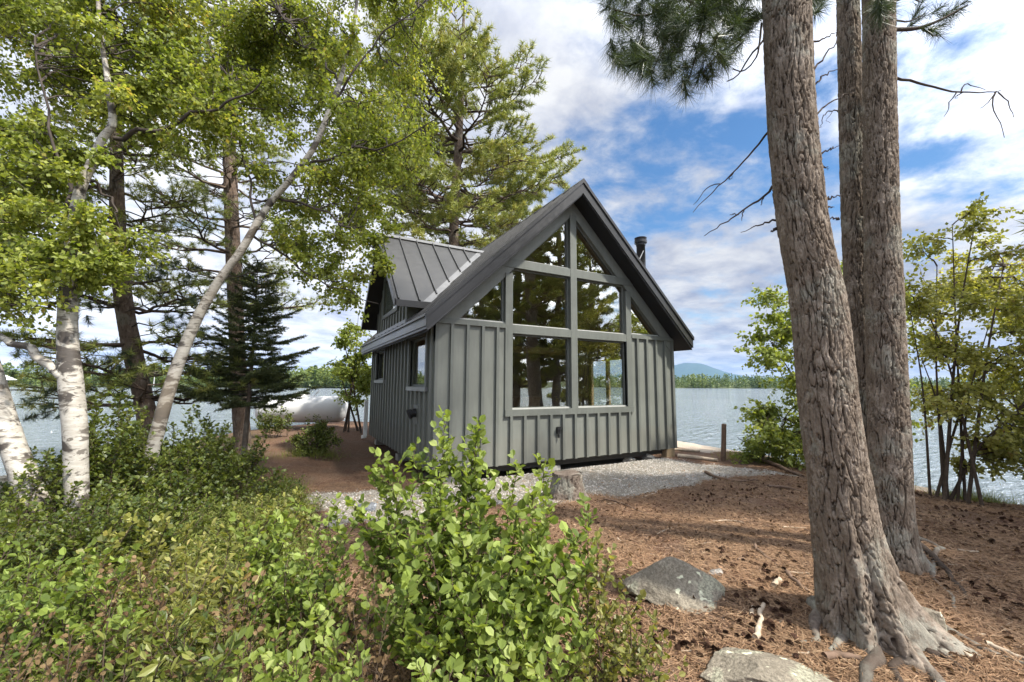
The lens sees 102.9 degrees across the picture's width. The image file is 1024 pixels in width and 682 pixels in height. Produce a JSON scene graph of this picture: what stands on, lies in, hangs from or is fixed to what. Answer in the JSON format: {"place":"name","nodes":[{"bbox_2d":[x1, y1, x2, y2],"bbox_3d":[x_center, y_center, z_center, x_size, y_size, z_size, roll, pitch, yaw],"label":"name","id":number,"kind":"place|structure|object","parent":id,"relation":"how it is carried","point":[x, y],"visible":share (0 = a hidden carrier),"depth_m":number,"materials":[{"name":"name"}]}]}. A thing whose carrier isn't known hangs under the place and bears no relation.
{"place":"outdoors","nodes":[
{"label":"outdoors","id":0,"kind":"place"},
{"bbox_2d":[9,381,348,387],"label":"shore","id":1,"kind":"structure","parent":0,"point":[159,387],"depth_m":213.89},
{"bbox_2d":[2,362,369,387],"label":"wood","id":2,"kind":"object","parent":1,"relation":"on","point":[319,376],"visible":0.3,"depth_m":212.14,"materials":[{"name":"green plant"}]},
{"bbox_2d":[0,421,1023,681],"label":"ground","id":3,"kind":"structure","parent":0,"point":[348,471],"depth_m":5.11,"materials":[{"name":"soil"}]},
{"bbox_2d":[0,475,10,487],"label":"shore rock","id":4,"kind":"object","parent":3,"relation":"on","point":[3,478],"visible":0.35,"depth_m":9.32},
{"bbox_2d":[0,500,61,606],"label":"thicket shrub","id":5,"kind":"object","parent":3,"relation":"on","point":[11,526],"visible":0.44,"depth_m":2.87,"materials":[{"name":"green plant"}]},
{"bbox_2d":[0,446,61,519],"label":"thicket shrub","id":6,"kind":"object","parent":3,"relation":"on","point":[5,485],"visible":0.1,"depth_m":5.30,"materials":[{"name":"green plant"}]},
{"bbox_2d":[0,520,76,650],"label":"leafy shrub","id":7,"kind":"object","parent":3,"relation":"on","point":[9,596],"visible":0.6,"depth_m":2.47,"materials":[{"name":"green plant"}]},
{"bbox_2d":[0,498,81,571],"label":"thicket shrub","id":8,"kind":"object","parent":3,"relation":"on","point":[39,514],"visible":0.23,"depth_m":3.41,"materials":[{"name":"green plant"}]},
{"bbox_2d":[0,608,105,681],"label":"leafy shrub","id":9,"kind":"object","parent":3,"relation":"on","point":[38,656],"visible":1,"depth_m":1.66,"materials":[{"name":"green plant"}]},
{"bbox_2d":[0,447,111,539],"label":"thicket shrub","id":10,"kind":"object","parent":3,"relation":"on","point":[56,498],"visible":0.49,"depth_m":4.19,"materials":[{"name":"green plant"}]},
{"bbox_2d":[0,0,114,541],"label":"birch tree","id":11,"kind":"object","parent":3,"relation":"on","point":[17,213],"visible":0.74,"depth_m":4.67,"materials":[{"name":"green plant"}]},
{"bbox_2d":[0,536,161,681],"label":"leafy shrub","id":12,"kind":"object","parent":3,"relation":"on","point":[73,616],"visible":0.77,"depth_m":2.29,"materials":[{"name":"green plant"}]},
{"bbox_2d":[6,480,155,587],"bbox_3d":[-3.596,1.628,3.450,1.097,0.768,0.903,-5,-8,39],"label":"thicket shrub","id":13,"kind":"object","parent":3,"relation":"on","point":[46,543],"visible":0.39,"depth_m":3.38,"materials":[{"name":"green plant"}]},
{"bbox_2d":[0,628,176,681],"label":"sweet fern","id":14,"kind":"object","parent":3,"relation":"on","point":[71,673],"visible":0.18,"depth_m":2.15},
{"bbox_2d":[40,384,160,517],"bbox_3d":[-4.912,1.366,4.927,1.159,1.690,1.006,4,-7,-29],"label":"thicket shrub","id":15,"kind":"object","parent":3,"relation":"on","point":[110,452],"visible":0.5,"depth_m":4.81,"materials":[{"name":"green plant"}]},
{"bbox_2d":[14,554,200,681],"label":"leafy shrub","id":16,"kind":"object","parent":3,"relation":"on","point":[90,654],"visible":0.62,"depth_m":2.01,"materials":[{"name":"green plant"}]},
{"bbox_2d":[0,556,224,681],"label":"sweet fern","id":17,"kind":"object","parent":3,"relation":"on","point":[74,637],"visible":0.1,"depth_m":2.55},
{"bbox_2d":[26,479,233,572],"bbox_3d":[-3.398,1.692,3.776,1.337,0.747,1.386,4,-7,-29],"label":"thicket shrub","id":18,"kind":"object","parent":3,"relation":"on","point":[170,532],"visible":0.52,"depth_m":3.63,"materials":[{"name":"green plant"}]},
{"bbox_2d":[61,511,198,609],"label":"leafy shrub","id":19,"kind":"object","parent":3,"relation":"on","point":[159,539],"visible":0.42,"depth_m":2.98,"materials":[{"name":"green plant"}]},
{"bbox_2d":[0,0,268,532],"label":"birch tree","id":20,"kind":"object","parent":3,"relation":"on","point":[81,247],"visible":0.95,"depth_m":5.05,"materials":[{"name":"green plant"}]},
{"bbox_2d":[0,0,277,450],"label":"pine tree","id":21,"kind":"object","parent":3,"relation":"on","point":[136,374],"visible":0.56,"depth_m":7.07,"materials":[{"name":"green plant"}]},
{"bbox_2d":[87,388,193,512],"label":"thicket shrub","id":22,"kind":"object","parent":3,"relation":"on","point":[135,423],"visible":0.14,"depth_m":5.29,"materials":[{"name":"green plant"}]},
{"bbox_2d":[39,511,244,589],"bbox_3d":[-3.234,1.865,3.680,1.358,0.356,1.417,-1,-6,13],"label":"sweet fern","id":23,"kind":"object","parent":3,"relation":"on","point":[213,536],"visible":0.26,"depth_m":3.71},
{"bbox_2d":[80,439,238,528],"bbox_3d":[-3.827,1.635,4.456,1.382,1.019,1.468,4,-7,-29],"label":"thicket shrub","id":24,"kind":"object","parent":3,"relation":"on","point":[192,493],"visible":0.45,"depth_m":4.39,"materials":[{"name":"green plant"}]},
{"bbox_2d":[81,594,245,681],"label":"leafy shrub","id":25,"kind":"object","parent":3,"relation":"on","point":[149,673],"visible":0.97,"depth_m":1.72,"materials":[{"name":"green plant"}]},
{"bbox_2d":[92,517,273,677],"bbox_3d":[-1.867,1.572,2.505,1.191,0.734,0.902,-2,-7,22],"label":"leafy shrub","id":26,"kind":"object","parent":3,"relation":"on","point":[180,600],"visible":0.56,"depth_m":2.51,"materials":[{"name":"green plant"}]},
{"bbox_2d":[113,404,260,510],"bbox_3d":[-4.228,1.548,5.470,1.442,1.391,1.381,4,-7,-29],"label":"thicket shrub","id":27,"kind":"object","parent":3,"relation":"on","point":[213,459],"visible":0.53,"depth_m":5.33,"materials":[{"name":"green plant"}]},
{"bbox_2d":[117,502,276,570],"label":"sweet fern","id":28,"kind":"object","parent":3,"relation":"on","point":[223,519],"visible":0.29,"depth_m":4.06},
{"bbox_2d":[166,405,269,502],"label":"thicket shrub","id":29,"kind":"object","parent":3,"relation":"on","point":[252,458],"visible":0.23,"depth_m":6.09,"materials":[{"name":"green plant"}]},
{"bbox_2d":[107,0,337,450],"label":"pine tree","id":30,"kind":"object","parent":3,"relation":"on","point":[229,195],"visible":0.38,"depth_m":10.20,"materials":[{"name":"green plant"}]},
{"bbox_2d":[129,533,323,600],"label":"sweet fern","id":31,"kind":"object","parent":3,"relation":"on","point":[223,554],"visible":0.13,"depth_m":3.44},
{"bbox_2d":[164,562,303,681],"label":"leafy shrub","id":32,"kind":"object","parent":3,"relation":"on","point":[238,617],"visible":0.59,"depth_m":1.91,"materials":[{"name":"green plant"}]},
{"bbox_2d":[114,591,360,681],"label":"sweet fern","id":33,"kind":"object","parent":3,"relation":"on","point":[260,635],"visible":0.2,"depth_m":2.36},
{"bbox_2d":[156,258,322,466],"bbox_3d":[-4.895,0.441,7.611,2.489,3.994,2.281,4,-7,-29],"label":"spruce tree","id":34,"kind":"object","parent":3,"relation":"on","point":[253,312],"visible":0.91,"depth_m":7.41,"materials":[{"name":"plant"}]},
{"bbox_2d":[207,446,304,508],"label":"thicket shrub","id":35,"kind":"object","parent":3,"relation":"on","point":[263,485],"visible":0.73,"depth_m":5.41,"materials":[{"name":"green plant"}]},
{"bbox_2d":[192,487,327,527],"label":"sweet fern","id":36,"kind":"object","parent":3,"relation":"on","point":[307,502],"visible":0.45,"depth_m":4.85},
{"bbox_2d":[218,497,316,619],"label":"leafy shrub","id":37,"kind":"object","parent":3,"relation":"on","point":[281,526],"visible":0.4,"depth_m":2.83,"materials":[{"name":"green plant"}]},
{"bbox_2d":[251,403,294,437],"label":"shrub","id":38,"kind":"object","parent":3,"relation":"on","point":[277,424],"visible":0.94,"depth_m":12.27,"materials":[{"name":"green plant"}]},
{"bbox_2d":[232,486,314,552],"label":"leafy shrub","id":39,"kind":"object","parent":3,"relation":"on","point":[302,520],"visible":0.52,"depth_m":4.16,"materials":[{"name":"green plant"}]},
{"bbox_2d":[219,588,371,681],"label":"leafy shrub","id":40,"kind":"object","parent":3,"relation":"on","point":[274,662],"visible":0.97,"depth_m":1.71,"materials":[{"name":"green plant"}]},
{"bbox_2d":[206,493,389,667],"bbox_3d":[-1.300,1.525,2.687,1.144,0.865,0.882,-1,-6,15],"label":"leafy shrub","id":41,"kind":"object","parent":3,"relation":"on","point":[305,588],"visible":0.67,"depth_m":2.55,"materials":[{"name":"green plant"}]},
{"bbox_2d":[254,390,347,425],"bbox_3d":[-7.607,2.484,14.815,3.140,1.410,0.940,1,-6,-7],"label":"propane tank","id":42,"kind":"object","parent":3,"relation":"on","point":[323,407],"visible":0.55,"depth_m":14.48,"materials":[{"name":"metal"}]},
{"bbox_2d":[136,0,471,488],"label":"birch tree","id":43,"kind":"object","parent":3,"relation":"on","point":[313,63],"visible":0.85,"depth_m":6.12,"materials":[{"name":"green plant"}]},
{"bbox_2d":[282,416,342,456],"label":"shrub","id":44,"kind":"object","parent":3,"relation":"on","point":[323,438],"visible":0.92,"depth_m":9.23,"materials":[{"name":"green plant"}]},
{"bbox_2d":[304,413,331,438],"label":"shrub","id":45,"kind":"object","parent":3,"relation":"on","point":[314,421],"visible":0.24,"depth_m":11.32,"materials":[{"name":"green plant"}]},
{"bbox_2d":[325,520,342,527],"bbox_3d":[-2.016,2.098,4.620,0.244,0.133,0.146,1,-6,-4],"label":"boulder","id":46,"kind":"object","parent":3,"relation":"on","point":[333,521],"visible":0.24,"depth_m":4.59,"materials":[{"name":"stone"}]},
{"bbox_2d":[323,315,371,432],"bbox_3d":[-5.280,1.099,13.949,2.018,4.057,2.147,0,-6,-1],"label":"sapling","id":47,"kind":"object","parent":3,"relation":"on","point":[351,372],"visible":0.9,"depth_m":13.59,"materials":[{"name":"green plant"}]},
{"bbox_2d":[313,560,405,681],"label":"leafy shrub","id":48,"kind":"object","parent":3,"relation":"on","point":[372,603],"visible":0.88,"depth_m":1.80,"materials":[{"name":"green plant"}]},
{"bbox_2d":[356,502,376,511],"bbox_3d":[-1.958,2.212,5.422,0.308,0.108,0.238,1,-6,-9],"label":"boulder","id":49,"kind":"object","parent":3,"relation":"on","point":[371,506],"visible":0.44,"depth_m":5.37,"materials":[{"name":"grey stone"}]},
{"bbox_2d":[327,0,588,249],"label":"pine tree","id":50,"kind":"object","parent":3,"relation":"on","point":[492,203],"visible":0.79,"depth_m":16.12,"materials":[{"name":"green plant"}]},
{"bbox_2d":[344,405,601,681],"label":"leafy shrub","id":51,"kind":"object","parent":3,"relation":"on","point":[464,584],"visible":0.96,"depth_m":2.21,"materials":[{"name":"green plant"}]},
{"bbox_2d":[407,626,568,681],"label":"leafy shrub","id":52,"kind":"object","parent":3,"relation":"on","point":[557,656],"visible":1,"depth_m":1.55,"materials":[{"name":"green plant"}]},
{"bbox_2d":[0,444,1023,681],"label":"ground cover","id":53,"kind":"object","parent":3,"relation":"on","point":[992,499],"visible":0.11,"depth_m":3.17,"materials":[{"name":"plant"}]},
{"bbox_2d":[361,178,693,484],"bbox_3d":[-0.241,-0.065,11.286,6.991,6.258,6.836,4,-7,-29],"label":"cabin","id":54,"kind":"object","parent":3,"relation":"on","point":[551,302],"visible":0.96,"depth_m":9.07,"materials":[{"name":"grey"}]},
{"bbox_2d":[374,347,386,382],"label":"window","id":55,"kind":"structure","parent":54,"relation":"in","point":[378,379],"depth_m":11.64,"materials":[{"name":"grey glass"}]},
{"bbox_2d":[406,330,429,390],"bbox_3d":[-1.835,0.420,8.081,0.166,1.125,1.380,4,-7,-29],"label":"window","id":56,"kind":"structure","parent":54,"relation":"in","point":[412,386],"depth_m":8.23,"materials":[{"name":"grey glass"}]},
{"bbox_2d":[460,278,503,322],"bbox_3d":[-0.603,-0.843,7.805,0.992,0.952,0.085,4,-7,-29],"label":"window","id":57,"kind":"structure","parent":54,"relation":"in","point":[502,281],"depth_m":8.01,"materials":[{"name":"grey glass"}]},
{"bbox_2d":[512,397,540,406],"bbox_3d":[0.418,2.020,11.575,0.660,0.860,0.520,4,-7,-29],"label":"cabinet","id":58,"kind":"object","parent":54,"relation":"in","point":[526,401],"visible":0.36,"depth_m":11.41,"materials":[{"name":"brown wood"}]},
{"bbox_2d":[510,269,569,329],"bbox_3d":[0.594,-0.844,8.465,1.416,1.158,0.085,4,-7,-29],"label":"window","id":59,"kind":"structure","parent":54,"relation":"in","point":[517,270],"depth_m":8.68,"materials":[{"name":"grey metal"}]},
{"bbox_2d":[512,334,569,409],"bbox_3d":[0.586,0.631,8.307,1.416,1.482,0.085,4,-7,-29],"label":"window","id":60,"kind":"structure","parent":54,"relation":"in","point":[567,339],"depth_m":8.55,"materials":[{"name":"grey glass"}]},
{"bbox_2d":[523,220,567,267],"bbox_3d":[0.693,-2.156,8.656,1.205,1.155,0.085,4,-7,-29],"label":"window","id":61,"kind":"structure","parent":54,"relation":"in","point":[566,222],"depth_m":8.92,"materials":[{"name":"grey metal"}]},
{"bbox_2d":[576,224,612,275],"bbox_3d":[1.896,-2.080,9.311,1.205,1.155,0.085,4,-7,-29],"label":"window","id":62,"kind":"structure","parent":54,"relation":"in","point":[577,227],"depth_m":9.29,"materials":[{"name":"grey metal"}]},
{"bbox_2d":[577,279,623,333],"bbox_3d":[1.981,-0.756,9.220,1.416,1.158,0.085,4,-7,-29],"label":"window","id":63,"kind":"structure","parent":54,"relation":"in","point":[621,289],"depth_m":9.49,"materials":[{"name":"grey metal"}]},
{"bbox_2d":[578,339,626,407],"bbox_3d":[1.973,0.719,9.062,1.416,1.482,0.085,4,-7,-29],"label":"window","id":64,"kind":"structure","parent":54,"relation":"in","point":[622,343],"depth_m":9.33,"materials":[{"name":"grey metal"}]},
{"bbox_2d":[590,357,621,404],"bbox_3d":[2.831,1.484,11.992,0.090,1.960,1.548,4,-7,-29],"label":"glazed door","id":65,"kind":"structure","parent":54,"relation":"in","point":[607,360],"depth_m":12.05,"materials":[{"name":"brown wood"}]},
{"bbox_2d":[631,301,657,335],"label":"window","id":66,"kind":"structure","parent":54,"relation":"in","point":[632,303],"depth_m":9.85,"materials":[{"name":"grey metal"}]},
{"bbox_2d":[548,469,587,500],"bbox_3d":[0.826,2.176,6.038,0.785,0.448,0.748,0,-6,7],"label":"tree stump","id":67,"kind":"object","parent":3,"relation":"on","point":[569,485],"visible":0.77,"depth_m":5.88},
{"bbox_2d":[555,527,688,681],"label":"leafy shrub","id":68,"kind":"object","parent":3,"relation":"on","point":[628,655],"visible":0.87,"depth_m":2.05,"materials":[{"name":"green plant"}]},
{"bbox_2d":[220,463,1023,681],"bbox_3d":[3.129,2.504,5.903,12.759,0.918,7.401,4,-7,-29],"label":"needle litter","id":69,"kind":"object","parent":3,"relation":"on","point":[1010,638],"visible":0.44,"depth_m":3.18,"materials":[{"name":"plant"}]},
{"bbox_2d":[674,644,680,651],"bbox_3d":[0.966,1.791,2.373,0.037,0.037,0.043,12,23,-7],"label":"pine cone","id":70,"kind":"object","parent":69,"relation":"on","point":[677,647],"visible":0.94,"depth_m":2.37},
{"bbox_2d":[691,639,697,645],"bbox_3d":[1.076,1.786,2.412,0.034,0.035,0.040,19,-36,-21],"label":"pine cone","id":71,"kind":"object","parent":69,"relation":"on","point":[693,641],"visible":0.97,"depth_m":2.40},
{"bbox_2d":[702,638,709,643],"bbox_3d":[1.154,1.786,2.422,0.035,0.035,0.041,-3,9,-25],"label":"pine cone","id":72,"kind":"object","parent":69,"relation":"on","point":[706,641],"visible":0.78,"depth_m":2.42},
{"bbox_2d":[704,470,757,481],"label":"fallen branch","id":73,"kind":"object","parent":69,"relation":"on","point":[711,474],"visible":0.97,"depth_m":6.95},
{"bbox_2d":[746,634,752,640],"bbox_3d":[1.416,1.770,2.433,0.032,0.032,0.038,4,12,0],"label":"pine cone","id":74,"kind":"object","parent":69,"relation":"on","point":[749,637],"visible":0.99,"depth_m":2.43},
{"bbox_2d":[748,628,754,634],"bbox_3d":[1.458,1.770,2.481,0.036,0.036,0.042,-1,-11,-13],"label":"pine cone","id":75,"kind":"object","parent":69,"relation":"on","point":[751,630],"visible":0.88,"depth_m":2.47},
{"bbox_2d":[752,602,765,639],"bbox_3d":[1.571,1.770,2.587,0.045,0.048,0.426,-4,-8,36],"label":"stick","id":76,"kind":"object","parent":69,"relation":"on","point":[757,633],"visible":0.95,"depth_m":2.53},
{"bbox_2d":[762,620,768,627],"bbox_3d":[1.580,1.765,2.542,0.045,0.038,0.038,-5,-11,-35],"label":"pine cone","id":77,"kind":"object","parent":69,"relation":"on","point":[765,622],"visible":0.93,"depth_m":2.53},
{"bbox_2d":[771,577,782,587],"bbox_3d":[1.965,1.788,3.026,0.149,0.038,0.046,5,-8,-37],"label":"stick","id":78,"kind":"object","parent":69,"relation":"on","point":[777,581],"visible":0.96,"depth_m":3.00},
{"bbox_2d":[785,639,793,646],"bbox_3d":[1.609,1.750,2.361,0.041,0.035,0.035,21,1,22],"label":"pine cone","id":79,"kind":"object","parent":69,"relation":"on","point":[787,641],"visible":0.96,"depth_m":2.36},
{"bbox_2d":[790,633,797,639],"bbox_3d":[1.671,1.751,2.415,0.036,0.036,0.042,-21,-7,-11],"label":"pine cone","id":80,"kind":"object","parent":69,"relation":"on","point":[794,635],"visible":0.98,"depth_m":2.41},
{"bbox_2d":[785,569,808,592],"bbox_3d":[2.102,1.775,3.018,0.046,0.040,0.300,-1,-6,9],"label":"stick","id":81,"kind":"object","parent":69,"relation":"on","point":[788,573],"visible":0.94,"depth_m":3.03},
{"bbox_2d":[821,650,861,661],"bbox_3d":[1.805,1.728,2.238,0.193,0.040,0.066,0,-6,7],"label":"stick","id":82,"kind":"object","parent":69,"relation":"on","point":[832,654],"visible":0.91,"depth_m":2.23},
{"bbox_2d":[623,457,634,462],"bbox_3d":[2.686,2.741,9.409,0.272,0.167,0.226,4,-7,-29],"label":"boulder","id":83,"kind":"object","parent":3,"relation":"on","point":[628,459],"visible":0.6,"depth_m":9.35,"materials":[{"name":"stone"}]},
{"bbox_2d":[603,498,661,517],"bbox_3d":[1.570,2.191,5.376,0.071,0.067,1.102,3,-7,-25],"label":"stick","id":84,"kind":"object","parent":3,"relation":"on","point":[626,505],"visible":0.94,"depth_m":5.53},
{"bbox_2d":[642,453,654,459],"bbox_3d":[3.204,2.752,9.627,0.260,0.201,0.246,4,-7,-29],"label":"boulder","id":85,"kind":"object","parent":3,"relation":"on","point":[647,456],"visible":0.82,"depth_m":9.56,"materials":[{"name":"stone"}]},
{"bbox_2d":[617,557,725,613],"bbox_3d":[1.166,1.792,3.054,0.740,0.351,0.491,-6,-9,44],"label":"boulder","id":86,"kind":"object","parent":3,"relation":"on","point":[677,583],"visible":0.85,"depth_m":2.94,"materials":[{"name":"stone"}]},
{"bbox_2d":[675,448,699,451],"bbox_3d":[4.474,2.791,10.408,0.606,0.065,0.086,-3,-7,32],"label":"driftwood","id":87,"kind":"object","parent":3,"relation":"on","point":[687,450],"visible":0.95,"depth_m":10.38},
{"bbox_2d":[677,454,717,461],"bbox_3d":[4.245,2.668,9.336,0.845,0.100,0.104,-4,-7,33],"label":"log","id":88,"kind":"object","parent":3,"relation":"on","point":[695,457],"visible":1,"depth_m":9.33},
{"bbox_2d":[707,568,722,574],"bbox_3d":[1.642,1.858,3.281,0.142,0.043,0.096,1,-6,-4],"label":"boulder","id":89,"kind":"object","parent":3,"relation":"on","point":[713,572],"visible":0.8,"depth_m":3.26,"materials":[{"name":"stone"}]},
{"bbox_2d":[721,424,725,460],"bbox_3d":[4.789,2.342,9.238,0.168,0.923,0.108,1,-6,-4],"label":"wooden post","id":90,"kind":"object","parent":3,"relation":"on","point":[723,442],"visible":0.85,"depth_m":9.21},
{"bbox_2d":[753,543,777,565],"bbox_3d":[2.178,1.848,3.531,0.048,0.064,0.560,-1,-6,15],"label":"stick","id":91,"kind":"object","parent":3,"relation":"on","point":[755,546],"visible":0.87,"depth_m":3.60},
{"bbox_2d":[729,430,804,467],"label":"shrub","id":92,"kind":"object","parent":3,"relation":"on","point":[759,451],"visible":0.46,"depth_m":8.88,"materials":[{"name":"green plant"}]},
{"bbox_2d":[700,647,839,681],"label":"boulder","id":93,"kind":"object","parent":3,"relation":"on","point":[729,664],"visible":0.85,"depth_m":2.12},
{"bbox_2d":[761,457,803,477],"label":"fallen branch","id":94,"kind":"object","parent":3,"relation":"on","point":[774,464],"visible":0.92,"depth_m":8.12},
{"bbox_2d":[767,485,805,491],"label":"fallen branch","id":95,"kind":"object","parent":3,"relation":"on","point":[779,486],"visible":0.89,"depth_m":6.48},
{"bbox_2d":[591,0,1023,681],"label":"pine tree","id":96,"kind":"object","parent":3,"relation":"on","point":[867,602],"visible":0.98,"depth_m":2.67,"materials":[{"name":"brown plant"}]},
{"bbox_2d":[733,260,937,469],"bbox_3d":[7.379,0.391,9.315,5.732,5.516,2.719,1,-6,-5],"label":"broadleaf tree","id":97,"kind":"object","parent":3,"relation":"on","point":[767,419],"visible":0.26,"depth_m":8.77,"materials":[{"name":"green plant"}]},
{"bbox_2d":[819,0,867,448],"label":"pine tree","id":98,"kind":"object","parent":3,"relation":"on","point":[849,56],"visible":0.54,"depth_m":4.08,"materials":[{"name":"brown plant"}]},
{"bbox_2d":[922,606,947,631],"bbox_3d":[2.447,1.734,2.550,0.391,0.209,0.227,-6,-8,43],"label":"boulder","id":99,"kind":"object","parent":3,"relation":"on","point":[937,617],"visible":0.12,"depth_m":2.43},
{"bbox_2d":[859,0,1013,615],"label":"pine tree","id":100,"kind":"object","parent":3,"relation":"on","point":[889,437],"visible":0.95,"depth_m":3.60,"materials":[{"name":"brown plant"}]},
{"bbox_2d":[902,191,1023,506],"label":"broadleaf tree","id":101,"kind":"object","parent":3,"relation":"on","point":[1004,442],"visible":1,"depth_m":6.59,"materials":[{"name":"green plant"}]},
{"bbox_2d":[963,651,976,657],"bbox_3d":[2.536,1.746,2.266,0.037,0.029,0.066,6,-8,-41],"label":"stick","id":102,"kind":"object","parent":3,"relation":"on","point":[968,654],"visible":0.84,"depth_m":2.26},
{"bbox_2d":[984,640,1023,659],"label":"stick","id":103,"kind":"object","parent":3,"relation":"on","point":[991,644],"visible":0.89,"depth_m":2.32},
{"bbox_2d":[1012,98,1023,236],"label":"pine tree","id":104,"kind":"object","parent":3,"relation":"on","point":[1020,223],"visible":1,"depth_m":6.17,"materials":[{"name":"green plant"}]},
{"bbox_2d":[0,387,1023,504],"bbox_3d":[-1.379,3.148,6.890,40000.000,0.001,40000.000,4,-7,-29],"label":"lake water","id":105,"kind":"structure","parent":0,"point":[703,415],"depth_m":25.50,"materials":[{"name":"liquid"}]},
{"bbox_2d":[594,373,1022,388],"bbox_3d":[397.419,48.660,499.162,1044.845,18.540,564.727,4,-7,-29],"label":"wood","id":106,"kind":"object","parent":105,"relation":"on","point":[699,382],"visible":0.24,"depth_m":399.30,"materials":[{"name":"green plant"}]},
{"bbox_2d":[0,0,1023,380],"label":"sky","id":107,"kind":"structure","parent":0,"point":[648,166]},
{"bbox_2d":[308,458,783,530],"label":"gravel","id":108,"kind":"structure","parent":0,"point":[634,466],"depth_m":7.23,"materials":[{"name":"gravel"}]},
{"bbox_2d":[594,377,950,383],"bbox_3d":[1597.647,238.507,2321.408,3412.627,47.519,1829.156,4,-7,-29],"label":"hills","id":109,"kind":"structure","parent":0,"point":[693,378],"depth_m":2017.40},
{"bbox_2d":[595,363,976,381],"bbox_3d":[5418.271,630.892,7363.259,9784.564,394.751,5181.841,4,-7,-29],"label":"mountain","id":110,"kind":"structure","parent":0,"point":[683,369],"depth_m":6616.67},
{"bbox_2d":[594,382,1022,388],"bbox_3d":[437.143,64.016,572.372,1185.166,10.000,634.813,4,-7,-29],"label":"shore","id":111,"kind":"structure","parent":0,"point":[597,384],"depth_m":413.20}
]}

